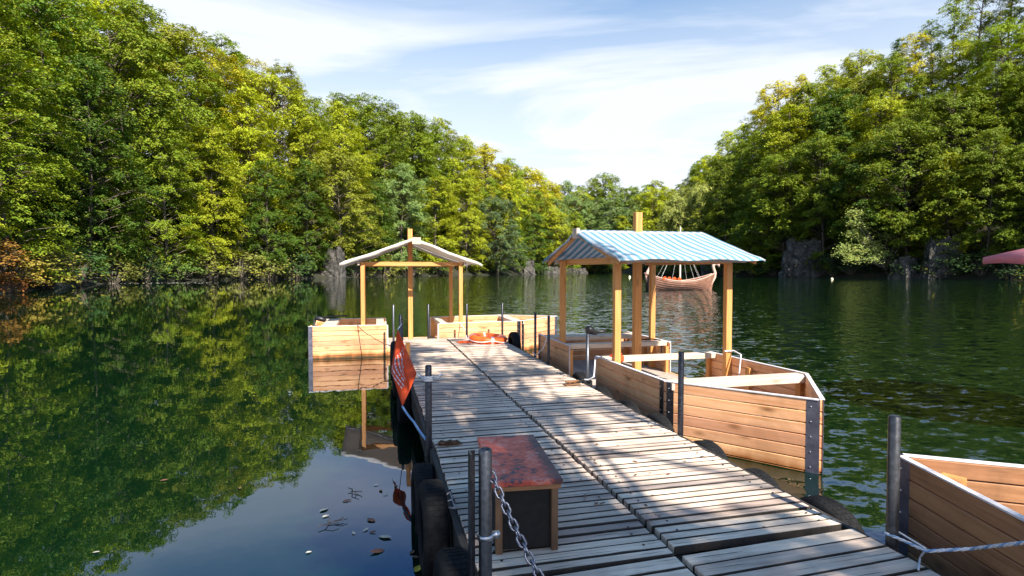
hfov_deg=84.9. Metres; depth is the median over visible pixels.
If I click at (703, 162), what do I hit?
broadleaf tree
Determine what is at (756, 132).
broadleaf tree
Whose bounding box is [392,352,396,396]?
tyre fender
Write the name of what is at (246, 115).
broadleaf tree
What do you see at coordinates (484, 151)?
broadleaf tree
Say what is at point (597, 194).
broadleaf tree
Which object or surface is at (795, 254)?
cliff rock
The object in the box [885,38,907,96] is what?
conifer tree
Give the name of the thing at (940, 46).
broadleaf tree
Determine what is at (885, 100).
broadleaf tree
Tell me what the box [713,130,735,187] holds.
broadleaf tree
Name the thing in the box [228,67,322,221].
broadleaf tree
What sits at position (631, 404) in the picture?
tyre fender
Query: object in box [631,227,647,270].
broadleaf tree
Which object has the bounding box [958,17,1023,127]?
broadleaf tree
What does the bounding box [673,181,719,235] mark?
willow tree
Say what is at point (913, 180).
broadleaf tree
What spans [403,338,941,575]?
dock
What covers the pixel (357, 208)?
broadleaf tree
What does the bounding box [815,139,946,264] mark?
broadleaf tree
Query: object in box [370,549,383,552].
fallen leaf
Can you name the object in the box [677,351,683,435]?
mooring post
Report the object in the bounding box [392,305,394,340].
mooring post
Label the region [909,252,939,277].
shrub
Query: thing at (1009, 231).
broadleaf tree
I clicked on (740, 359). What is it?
rope
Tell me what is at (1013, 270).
shrub
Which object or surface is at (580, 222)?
broadleaf tree
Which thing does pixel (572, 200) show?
broadleaf tree
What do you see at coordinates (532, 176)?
broadleaf tree
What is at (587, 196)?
broadleaf tree
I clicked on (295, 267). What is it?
shrub
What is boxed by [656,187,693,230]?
willow tree
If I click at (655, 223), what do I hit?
broadleaf tree
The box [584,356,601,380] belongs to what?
rope
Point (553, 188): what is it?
broadleaf tree
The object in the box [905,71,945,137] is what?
broadleaf tree
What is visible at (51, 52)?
broadleaf tree
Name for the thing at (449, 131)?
broadleaf tree
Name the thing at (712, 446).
tyre fender
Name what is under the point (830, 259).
shrub
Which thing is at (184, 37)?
broadleaf tree
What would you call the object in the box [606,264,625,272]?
shrub
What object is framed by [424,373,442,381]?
rope knot
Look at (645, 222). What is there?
broadleaf tree
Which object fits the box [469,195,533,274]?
broadleaf tree
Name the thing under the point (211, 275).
shrub
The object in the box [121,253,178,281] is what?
shrub
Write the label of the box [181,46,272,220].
broadleaf tree
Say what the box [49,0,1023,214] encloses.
sky
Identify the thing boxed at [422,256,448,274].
shrub
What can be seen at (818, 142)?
broadleaf tree
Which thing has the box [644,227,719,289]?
dragon ship
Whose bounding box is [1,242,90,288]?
shrub
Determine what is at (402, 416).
tyre fender
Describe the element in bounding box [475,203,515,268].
broadleaf tree
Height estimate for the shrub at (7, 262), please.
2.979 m
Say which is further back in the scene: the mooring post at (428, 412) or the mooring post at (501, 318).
the mooring post at (501, 318)
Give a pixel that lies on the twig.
(332, 521)
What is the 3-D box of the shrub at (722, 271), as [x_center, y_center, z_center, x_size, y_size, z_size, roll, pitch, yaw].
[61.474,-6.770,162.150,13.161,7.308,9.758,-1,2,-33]
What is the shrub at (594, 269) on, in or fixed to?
on the terrain
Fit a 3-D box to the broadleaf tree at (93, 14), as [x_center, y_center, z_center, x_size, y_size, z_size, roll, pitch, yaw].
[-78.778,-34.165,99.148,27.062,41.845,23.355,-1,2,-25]
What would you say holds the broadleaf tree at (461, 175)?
on the terrain
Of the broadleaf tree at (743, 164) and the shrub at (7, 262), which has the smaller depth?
the shrub at (7, 262)
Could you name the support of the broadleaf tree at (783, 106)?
on the terrain
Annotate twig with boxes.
[318,517,345,525]
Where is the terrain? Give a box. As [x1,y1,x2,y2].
[0,84,1023,293]
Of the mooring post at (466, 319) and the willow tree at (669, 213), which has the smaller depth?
the mooring post at (466, 319)
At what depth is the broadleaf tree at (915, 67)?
147.59 m
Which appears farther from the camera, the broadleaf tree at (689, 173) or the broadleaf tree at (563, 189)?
the broadleaf tree at (563, 189)
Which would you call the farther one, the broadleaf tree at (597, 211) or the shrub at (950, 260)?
the broadleaf tree at (597, 211)
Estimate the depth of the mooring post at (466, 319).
12.30 m
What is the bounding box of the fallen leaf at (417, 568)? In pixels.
[414,565,420,571]
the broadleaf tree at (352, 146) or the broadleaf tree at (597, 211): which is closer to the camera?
the broadleaf tree at (352, 146)
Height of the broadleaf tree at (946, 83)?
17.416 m
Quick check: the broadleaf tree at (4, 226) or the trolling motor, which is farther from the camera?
the broadleaf tree at (4, 226)
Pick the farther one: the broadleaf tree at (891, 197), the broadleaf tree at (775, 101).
the broadleaf tree at (775, 101)
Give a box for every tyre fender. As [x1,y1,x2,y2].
[390,341,395,380]
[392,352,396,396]
[397,388,411,423]
[411,462,434,534]
[417,479,449,575]
[433,546,467,575]
[508,332,520,348]
[572,372,585,379]
[594,387,612,397]
[619,400,640,412]
[646,413,674,431]
[693,440,728,460]
[745,468,780,488]
[799,495,864,533]
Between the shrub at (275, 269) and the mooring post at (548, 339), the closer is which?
the mooring post at (548, 339)
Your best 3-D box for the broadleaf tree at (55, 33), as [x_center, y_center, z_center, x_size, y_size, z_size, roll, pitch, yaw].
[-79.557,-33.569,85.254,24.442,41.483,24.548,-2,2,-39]
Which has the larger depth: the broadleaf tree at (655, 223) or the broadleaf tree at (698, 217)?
the broadleaf tree at (655, 223)
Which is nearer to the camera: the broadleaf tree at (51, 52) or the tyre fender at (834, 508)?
the tyre fender at (834, 508)
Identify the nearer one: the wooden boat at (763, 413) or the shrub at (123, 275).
the wooden boat at (763, 413)
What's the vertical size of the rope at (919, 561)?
0.094 m
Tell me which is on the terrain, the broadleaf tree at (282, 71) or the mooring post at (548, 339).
the broadleaf tree at (282, 71)
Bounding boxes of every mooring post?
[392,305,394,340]
[399,314,401,335]
[401,319,402,339]
[406,342,409,356]
[425,365,431,462]
[427,304,429,338]
[466,303,467,336]
[468,447,499,575]
[501,303,502,334]
[534,312,536,356]
[547,316,549,364]
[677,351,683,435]
[885,414,900,550]
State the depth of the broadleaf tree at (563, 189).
339.79 m
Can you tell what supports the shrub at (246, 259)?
on the terrain
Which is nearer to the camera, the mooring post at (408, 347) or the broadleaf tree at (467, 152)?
the mooring post at (408, 347)
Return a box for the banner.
[391,330,416,404]
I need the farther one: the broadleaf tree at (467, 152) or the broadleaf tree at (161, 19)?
the broadleaf tree at (467, 152)
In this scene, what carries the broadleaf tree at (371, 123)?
on the terrain
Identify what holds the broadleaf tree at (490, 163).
on the terrain
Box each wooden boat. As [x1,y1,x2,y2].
[308,229,556,358]
[538,212,824,473]
[898,453,1023,575]
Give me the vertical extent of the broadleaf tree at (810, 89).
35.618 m
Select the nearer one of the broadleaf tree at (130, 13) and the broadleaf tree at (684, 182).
the broadleaf tree at (130, 13)
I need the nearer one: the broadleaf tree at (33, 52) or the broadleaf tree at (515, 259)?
the broadleaf tree at (33, 52)
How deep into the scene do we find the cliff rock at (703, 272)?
167.71 m
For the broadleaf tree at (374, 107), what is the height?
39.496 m
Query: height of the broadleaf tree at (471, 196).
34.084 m
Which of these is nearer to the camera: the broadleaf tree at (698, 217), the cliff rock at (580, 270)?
the broadleaf tree at (698, 217)
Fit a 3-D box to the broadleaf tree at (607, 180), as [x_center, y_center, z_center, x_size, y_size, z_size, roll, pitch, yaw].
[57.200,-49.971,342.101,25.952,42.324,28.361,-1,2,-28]
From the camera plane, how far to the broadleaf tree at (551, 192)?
299.29 m
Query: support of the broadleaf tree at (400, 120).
on the terrain
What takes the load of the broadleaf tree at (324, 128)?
on the terrain
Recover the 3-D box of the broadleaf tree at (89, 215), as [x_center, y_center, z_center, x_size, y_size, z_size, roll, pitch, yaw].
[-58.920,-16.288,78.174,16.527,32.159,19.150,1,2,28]
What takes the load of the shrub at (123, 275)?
on the terrain
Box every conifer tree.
[876,54,886,97]
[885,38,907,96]
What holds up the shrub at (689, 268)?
on the terrain
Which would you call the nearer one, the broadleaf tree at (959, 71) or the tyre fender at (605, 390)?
the tyre fender at (605, 390)
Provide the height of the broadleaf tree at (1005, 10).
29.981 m
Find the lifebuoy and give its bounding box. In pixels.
[467,333,508,343]
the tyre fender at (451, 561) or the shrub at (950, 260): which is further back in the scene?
the shrub at (950, 260)
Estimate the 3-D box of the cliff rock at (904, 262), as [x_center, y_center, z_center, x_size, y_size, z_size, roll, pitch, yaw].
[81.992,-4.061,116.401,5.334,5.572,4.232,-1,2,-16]
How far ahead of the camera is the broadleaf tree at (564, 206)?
297.98 m
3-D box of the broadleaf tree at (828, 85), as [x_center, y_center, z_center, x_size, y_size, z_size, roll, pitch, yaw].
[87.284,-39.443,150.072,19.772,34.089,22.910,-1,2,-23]
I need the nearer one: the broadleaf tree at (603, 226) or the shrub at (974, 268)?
the shrub at (974, 268)
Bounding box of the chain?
[490,470,544,575]
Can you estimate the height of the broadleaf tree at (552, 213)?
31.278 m
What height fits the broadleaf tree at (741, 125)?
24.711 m
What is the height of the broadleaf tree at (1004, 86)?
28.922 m
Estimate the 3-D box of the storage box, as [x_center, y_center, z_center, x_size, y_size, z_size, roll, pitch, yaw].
[0.021,1.195,3.346,0.380,0.392,0.810,0,2,-9]
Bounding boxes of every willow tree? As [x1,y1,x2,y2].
[617,195,658,230]
[652,194,699,273]
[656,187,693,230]
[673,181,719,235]
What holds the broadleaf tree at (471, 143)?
on the terrain
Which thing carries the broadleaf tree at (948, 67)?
on the terrain
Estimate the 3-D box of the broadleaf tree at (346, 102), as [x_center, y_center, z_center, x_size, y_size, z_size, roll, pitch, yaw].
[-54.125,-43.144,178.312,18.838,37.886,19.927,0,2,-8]
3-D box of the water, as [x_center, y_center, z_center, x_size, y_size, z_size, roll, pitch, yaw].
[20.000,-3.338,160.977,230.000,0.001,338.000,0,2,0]
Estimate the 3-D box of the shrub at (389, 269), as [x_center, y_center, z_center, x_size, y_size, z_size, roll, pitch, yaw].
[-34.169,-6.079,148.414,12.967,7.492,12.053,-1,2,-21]
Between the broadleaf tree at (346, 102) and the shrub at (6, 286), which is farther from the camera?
the broadleaf tree at (346, 102)
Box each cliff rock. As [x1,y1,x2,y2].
[321,246,345,277]
[524,260,535,274]
[544,266,559,273]
[569,268,587,272]
[700,264,712,275]
[778,236,828,277]
[888,255,921,278]
[917,233,963,278]
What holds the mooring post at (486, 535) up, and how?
attached to the dock
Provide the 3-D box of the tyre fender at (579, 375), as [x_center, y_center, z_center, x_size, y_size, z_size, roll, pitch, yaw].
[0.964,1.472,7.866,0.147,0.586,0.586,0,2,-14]
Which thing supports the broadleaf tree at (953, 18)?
on the terrain
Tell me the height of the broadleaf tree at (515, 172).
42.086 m
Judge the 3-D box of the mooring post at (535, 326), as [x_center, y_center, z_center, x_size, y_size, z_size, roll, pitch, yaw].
[0.408,1.524,9.853,0.060,2.206,0.058,0,2,-14]
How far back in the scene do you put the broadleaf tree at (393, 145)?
162.16 m
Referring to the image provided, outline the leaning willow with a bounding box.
[831,205,917,272]
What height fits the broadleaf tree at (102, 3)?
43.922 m
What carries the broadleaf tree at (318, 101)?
on the terrain
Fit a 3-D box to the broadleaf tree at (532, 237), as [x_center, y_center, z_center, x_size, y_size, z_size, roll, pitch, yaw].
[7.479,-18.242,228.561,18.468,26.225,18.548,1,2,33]
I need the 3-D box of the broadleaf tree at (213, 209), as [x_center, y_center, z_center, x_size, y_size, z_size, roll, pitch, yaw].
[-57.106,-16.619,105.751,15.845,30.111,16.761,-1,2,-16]
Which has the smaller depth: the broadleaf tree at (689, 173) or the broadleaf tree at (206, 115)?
the broadleaf tree at (206, 115)
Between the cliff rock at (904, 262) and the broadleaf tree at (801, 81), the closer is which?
the cliff rock at (904, 262)
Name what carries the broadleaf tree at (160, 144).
on the terrain
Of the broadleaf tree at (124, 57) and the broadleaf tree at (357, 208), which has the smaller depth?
the broadleaf tree at (124, 57)
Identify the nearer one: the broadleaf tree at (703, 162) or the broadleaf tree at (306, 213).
the broadleaf tree at (306, 213)
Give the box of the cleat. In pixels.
[563,380,580,385]
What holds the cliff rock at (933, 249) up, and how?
on the terrain
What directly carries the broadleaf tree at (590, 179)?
on the terrain
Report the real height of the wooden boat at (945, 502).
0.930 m
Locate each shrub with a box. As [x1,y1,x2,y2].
[0,238,33,272]
[0,252,53,288]
[0,268,35,292]
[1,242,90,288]
[43,243,120,284]
[87,255,152,282]
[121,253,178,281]
[152,251,210,279]
[184,253,239,279]
[217,246,266,279]
[241,248,297,278]
[281,250,316,278]
[345,251,372,276]
[367,254,405,276]
[392,256,433,275]
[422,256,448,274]
[535,261,552,273]
[583,264,602,272]
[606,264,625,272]
[656,265,687,274]
[682,265,699,274]
[703,264,736,275]
[734,251,775,275]
[754,255,781,275]
[808,250,858,275]
[821,252,873,275]
[867,253,919,274]
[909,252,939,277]
[924,252,981,274]
[952,250,1006,275]
[977,252,1023,279]
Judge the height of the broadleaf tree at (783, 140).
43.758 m
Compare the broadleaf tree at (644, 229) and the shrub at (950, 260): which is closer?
the shrub at (950, 260)
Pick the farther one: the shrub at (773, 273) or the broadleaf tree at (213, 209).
the shrub at (773, 273)
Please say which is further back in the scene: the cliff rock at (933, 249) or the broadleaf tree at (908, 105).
the broadleaf tree at (908, 105)
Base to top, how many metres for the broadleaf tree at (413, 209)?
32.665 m
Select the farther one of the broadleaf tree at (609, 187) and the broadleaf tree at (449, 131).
the broadleaf tree at (609, 187)
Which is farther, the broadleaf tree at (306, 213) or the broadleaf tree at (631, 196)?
the broadleaf tree at (631, 196)
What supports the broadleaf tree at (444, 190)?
on the terrain
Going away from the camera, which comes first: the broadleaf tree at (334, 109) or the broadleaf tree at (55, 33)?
the broadleaf tree at (55, 33)
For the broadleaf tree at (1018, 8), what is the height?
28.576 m
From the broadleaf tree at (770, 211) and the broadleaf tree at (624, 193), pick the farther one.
the broadleaf tree at (624, 193)
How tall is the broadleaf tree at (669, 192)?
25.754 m
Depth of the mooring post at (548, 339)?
9.07 m
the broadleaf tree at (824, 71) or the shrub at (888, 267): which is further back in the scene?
the broadleaf tree at (824, 71)
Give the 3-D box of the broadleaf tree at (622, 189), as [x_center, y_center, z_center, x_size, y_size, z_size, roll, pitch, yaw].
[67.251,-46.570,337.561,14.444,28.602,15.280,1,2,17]
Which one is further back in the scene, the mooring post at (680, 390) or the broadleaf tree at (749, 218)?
the broadleaf tree at (749, 218)
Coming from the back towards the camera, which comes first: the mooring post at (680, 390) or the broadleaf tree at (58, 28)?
the broadleaf tree at (58, 28)
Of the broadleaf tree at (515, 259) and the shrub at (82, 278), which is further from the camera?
the broadleaf tree at (515, 259)
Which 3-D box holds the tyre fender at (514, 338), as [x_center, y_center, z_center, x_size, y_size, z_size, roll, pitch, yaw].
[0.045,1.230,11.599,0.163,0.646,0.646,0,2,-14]
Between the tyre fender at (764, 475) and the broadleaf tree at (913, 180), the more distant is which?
the broadleaf tree at (913, 180)
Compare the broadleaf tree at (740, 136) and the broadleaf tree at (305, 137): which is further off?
the broadleaf tree at (740, 136)
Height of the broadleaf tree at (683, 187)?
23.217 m
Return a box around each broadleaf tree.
[0,0,98,227]
[0,0,148,246]
[0,1,78,193]
[0,9,48,156]
[0,44,84,281]
[0,140,20,239]
[7,1,70,144]
[13,0,155,201]
[14,54,175,278]
[24,14,232,252]
[29,0,101,154]
[37,0,152,155]
[71,0,193,208]
[97,0,186,166]
[109,18,265,190]
[111,116,212,274]
[146,53,246,239]
[159,23,216,125]
[166,122,255,270]
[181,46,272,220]
[188,30,263,185]
[213,82,295,247]
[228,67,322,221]
[230,58,284,166]
[233,157,303,276]
[250,59,313,188]
[262,109,347,259]
[277,158,346,275]
[280,102,333,221]
[287,96,328,167]
[293,148,390,271]
[312,99,371,231]
[319,125,386,255]
[324,91,367,150]
[328,92,403,190]
[339,102,412,231]
[347,179,399,271]
[350,121,422,259]
[361,111,454,230]
[370,162,436,272]
[393,110,444,204]
[393,133,451,255]
[401,123,475,233]
[404,175,462,270]
[428,116,462,200]
[436,157,479,256]
[441,134,485,236]
[442,176,491,274]
[454,141,483,219]
[459,141,518,233]
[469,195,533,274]
[473,177,511,255]
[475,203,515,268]
[478,154,504,214]
[488,157,536,236]
[494,176,535,260]
[500,220,531,271]
[507,165,563,244]
[513,175,533,242]
[517,211,558,272]
[519,188,555,265]
[522,171,559,218]
[528,207,577,267]
[533,180,576,232]
[545,199,572,266]
[547,220,578,271]
[557,180,581,211]
[560,211,585,269]
[561,192,597,241]
[566,191,595,228]
[569,185,589,216]
[578,197,615,229]
[585,177,602,214]
[587,172,623,229]
[588,189,609,229]
[591,183,622,229]
[592,197,627,229]
[592,221,610,272]
[607,204,653,230]
[611,215,629,270]
[614,185,639,224]
[615,187,629,220]
[618,186,638,217]
[628,184,661,228]
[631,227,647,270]
[632,187,673,230]
[641,180,668,229]
[647,218,670,272]
[656,186,670,230]
[660,188,679,229]
[671,185,694,231]
[679,178,692,195]
[681,207,719,272]
[684,164,712,226]
[685,163,701,185]
[689,152,739,221]
[691,156,721,187]
[693,156,743,241]
[704,190,749,272]
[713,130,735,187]
[714,133,758,213]
[717,177,778,275]
[722,150,843,272]
[723,137,781,250]
[728,123,755,187]
[734,126,784,217]
[737,103,771,171]
[741,103,848,255]
[747,79,802,160]
[764,103,815,191]
[772,81,835,204]
[772,129,870,272]
[783,73,814,130]
[791,86,876,235]
[803,76,863,190]
[805,64,841,143]
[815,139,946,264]
[822,70,915,168]
[826,118,999,266]
[832,48,891,114]
[839,59,859,116]
[839,89,915,226]
[858,50,934,140]
[875,107,965,223]
[883,32,939,108]
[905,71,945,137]
[908,84,1008,216]
[908,150,990,264]
[913,16,951,87]
[919,68,959,130]
[924,0,983,80]
[929,39,980,134]
[947,127,1023,264]
[948,0,1016,76]
[948,40,1008,115]
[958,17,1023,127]
[958,63,1023,199]
[971,143,1023,266]
[976,0,1023,62]
[992,60,1023,168]
[999,20,1023,99]
[1004,0,1023,40]
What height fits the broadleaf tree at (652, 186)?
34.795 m
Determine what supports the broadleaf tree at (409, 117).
on the terrain
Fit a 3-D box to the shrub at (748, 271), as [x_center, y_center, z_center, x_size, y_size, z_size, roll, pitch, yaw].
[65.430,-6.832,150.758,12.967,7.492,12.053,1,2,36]
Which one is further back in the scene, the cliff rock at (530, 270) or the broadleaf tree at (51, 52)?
the cliff rock at (530, 270)
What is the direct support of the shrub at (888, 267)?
on the terrain
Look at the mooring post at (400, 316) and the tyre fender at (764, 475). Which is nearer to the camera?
the tyre fender at (764, 475)
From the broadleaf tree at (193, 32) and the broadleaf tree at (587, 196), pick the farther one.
the broadleaf tree at (587, 196)
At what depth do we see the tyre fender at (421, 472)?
4.27 m
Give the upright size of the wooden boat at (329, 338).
3.230 m
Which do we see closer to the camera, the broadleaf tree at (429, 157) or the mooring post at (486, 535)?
the mooring post at (486, 535)
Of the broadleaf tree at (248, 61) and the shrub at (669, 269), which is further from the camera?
the shrub at (669, 269)
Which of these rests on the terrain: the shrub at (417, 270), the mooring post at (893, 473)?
the shrub at (417, 270)
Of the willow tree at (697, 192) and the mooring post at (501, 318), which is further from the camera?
the willow tree at (697, 192)
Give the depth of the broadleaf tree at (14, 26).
65.89 m
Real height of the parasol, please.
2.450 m
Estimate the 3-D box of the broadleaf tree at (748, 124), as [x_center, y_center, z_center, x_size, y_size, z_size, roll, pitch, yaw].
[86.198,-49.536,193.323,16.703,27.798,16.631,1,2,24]
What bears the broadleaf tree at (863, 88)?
on the terrain
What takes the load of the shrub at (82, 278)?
on the terrain
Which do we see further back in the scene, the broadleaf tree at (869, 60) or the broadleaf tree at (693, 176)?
the broadleaf tree at (693, 176)
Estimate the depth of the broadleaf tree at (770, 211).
140.54 m
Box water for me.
[0,273,1023,575]
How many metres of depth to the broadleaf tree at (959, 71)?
127.08 m
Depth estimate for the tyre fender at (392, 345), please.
9.29 m
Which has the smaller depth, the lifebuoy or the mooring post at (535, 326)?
the mooring post at (535, 326)
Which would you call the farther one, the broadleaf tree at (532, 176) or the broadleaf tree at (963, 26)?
the broadleaf tree at (532, 176)
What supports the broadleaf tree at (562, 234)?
on the terrain
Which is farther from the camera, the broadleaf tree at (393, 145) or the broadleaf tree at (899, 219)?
the broadleaf tree at (393, 145)
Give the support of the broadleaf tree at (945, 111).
on the terrain
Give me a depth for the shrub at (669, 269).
189.98 m
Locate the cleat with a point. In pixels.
(571, 383)
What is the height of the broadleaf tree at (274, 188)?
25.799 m
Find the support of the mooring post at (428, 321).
attached to the dock
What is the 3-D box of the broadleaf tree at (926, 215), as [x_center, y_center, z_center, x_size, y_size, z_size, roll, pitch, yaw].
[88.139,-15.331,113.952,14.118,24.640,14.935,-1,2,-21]
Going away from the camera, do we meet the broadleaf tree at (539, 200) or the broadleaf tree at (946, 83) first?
the broadleaf tree at (946, 83)
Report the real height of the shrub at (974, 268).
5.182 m
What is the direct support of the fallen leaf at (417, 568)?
on the water
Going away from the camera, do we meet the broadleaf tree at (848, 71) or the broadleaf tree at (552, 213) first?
the broadleaf tree at (848, 71)
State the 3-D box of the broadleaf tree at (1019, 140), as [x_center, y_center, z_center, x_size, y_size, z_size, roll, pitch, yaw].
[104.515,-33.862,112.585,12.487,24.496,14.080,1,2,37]
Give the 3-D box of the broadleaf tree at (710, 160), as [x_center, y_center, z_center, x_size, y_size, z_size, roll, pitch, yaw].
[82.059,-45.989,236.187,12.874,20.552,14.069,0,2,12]
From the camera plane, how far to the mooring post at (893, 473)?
3.05 m
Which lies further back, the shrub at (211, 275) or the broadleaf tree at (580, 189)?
the broadleaf tree at (580, 189)
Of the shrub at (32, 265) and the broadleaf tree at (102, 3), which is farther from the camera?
the broadleaf tree at (102, 3)
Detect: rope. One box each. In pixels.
[357,325,389,345]
[401,405,424,439]
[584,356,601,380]
[724,350,741,375]
[884,531,1023,552]
[899,532,926,570]
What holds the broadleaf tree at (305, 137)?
on the terrain
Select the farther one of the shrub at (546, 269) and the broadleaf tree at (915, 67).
the shrub at (546, 269)
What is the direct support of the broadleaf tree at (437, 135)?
on the terrain
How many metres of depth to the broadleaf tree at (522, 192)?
280.61 m
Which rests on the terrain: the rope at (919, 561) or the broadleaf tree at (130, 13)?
the broadleaf tree at (130, 13)
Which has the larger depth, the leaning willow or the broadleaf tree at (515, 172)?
the broadleaf tree at (515, 172)
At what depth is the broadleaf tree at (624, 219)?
285.00 m
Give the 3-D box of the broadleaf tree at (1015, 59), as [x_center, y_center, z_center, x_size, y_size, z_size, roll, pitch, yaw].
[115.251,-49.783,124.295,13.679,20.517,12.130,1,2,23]
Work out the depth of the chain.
2.37 m
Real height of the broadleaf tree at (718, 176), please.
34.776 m
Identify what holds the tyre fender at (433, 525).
attached to the dock
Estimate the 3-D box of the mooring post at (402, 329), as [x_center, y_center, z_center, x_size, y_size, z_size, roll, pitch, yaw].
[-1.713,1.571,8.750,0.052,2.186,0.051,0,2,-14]
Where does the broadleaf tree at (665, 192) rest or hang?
on the terrain
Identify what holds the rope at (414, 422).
attached to the mooring post at (428, 412)
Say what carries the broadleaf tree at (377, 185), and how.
on the terrain
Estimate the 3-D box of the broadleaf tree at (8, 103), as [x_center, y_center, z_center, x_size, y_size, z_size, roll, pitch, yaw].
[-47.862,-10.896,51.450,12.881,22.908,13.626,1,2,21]
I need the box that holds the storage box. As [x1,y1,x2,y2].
[477,435,562,554]
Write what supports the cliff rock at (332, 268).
on the terrain
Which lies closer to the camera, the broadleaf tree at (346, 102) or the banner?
the banner
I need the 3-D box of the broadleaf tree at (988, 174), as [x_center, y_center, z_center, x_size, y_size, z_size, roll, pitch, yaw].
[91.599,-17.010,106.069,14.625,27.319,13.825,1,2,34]
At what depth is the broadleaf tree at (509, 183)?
227.88 m
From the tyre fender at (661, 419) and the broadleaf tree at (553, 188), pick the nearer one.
the tyre fender at (661, 419)
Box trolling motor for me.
[576,325,606,386]
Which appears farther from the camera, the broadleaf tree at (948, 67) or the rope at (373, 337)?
the broadleaf tree at (948, 67)
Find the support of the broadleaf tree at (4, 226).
on the terrain
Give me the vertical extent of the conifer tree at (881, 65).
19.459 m
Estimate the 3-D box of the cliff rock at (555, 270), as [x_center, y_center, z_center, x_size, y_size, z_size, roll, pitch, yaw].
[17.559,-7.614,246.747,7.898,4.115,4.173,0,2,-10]
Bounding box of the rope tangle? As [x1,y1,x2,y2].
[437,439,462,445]
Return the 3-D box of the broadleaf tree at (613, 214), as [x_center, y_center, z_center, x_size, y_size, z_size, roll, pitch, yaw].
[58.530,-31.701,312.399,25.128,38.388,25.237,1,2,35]
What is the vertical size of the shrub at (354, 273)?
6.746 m
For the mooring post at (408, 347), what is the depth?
7.49 m
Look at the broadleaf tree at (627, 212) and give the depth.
287.60 m
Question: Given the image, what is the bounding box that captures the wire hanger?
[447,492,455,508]
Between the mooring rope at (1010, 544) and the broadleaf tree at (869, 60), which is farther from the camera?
the broadleaf tree at (869, 60)
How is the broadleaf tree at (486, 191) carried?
on the terrain
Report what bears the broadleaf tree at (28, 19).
on the terrain
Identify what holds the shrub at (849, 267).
on the terrain
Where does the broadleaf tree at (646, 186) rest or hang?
on the terrain
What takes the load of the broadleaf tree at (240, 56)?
on the terrain
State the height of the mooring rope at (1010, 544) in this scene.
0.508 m
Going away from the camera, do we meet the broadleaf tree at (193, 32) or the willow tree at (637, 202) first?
the broadleaf tree at (193, 32)
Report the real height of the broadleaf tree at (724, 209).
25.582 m
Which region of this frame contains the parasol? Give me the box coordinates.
[983,248,1023,263]
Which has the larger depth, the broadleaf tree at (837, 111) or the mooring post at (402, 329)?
the broadleaf tree at (837, 111)

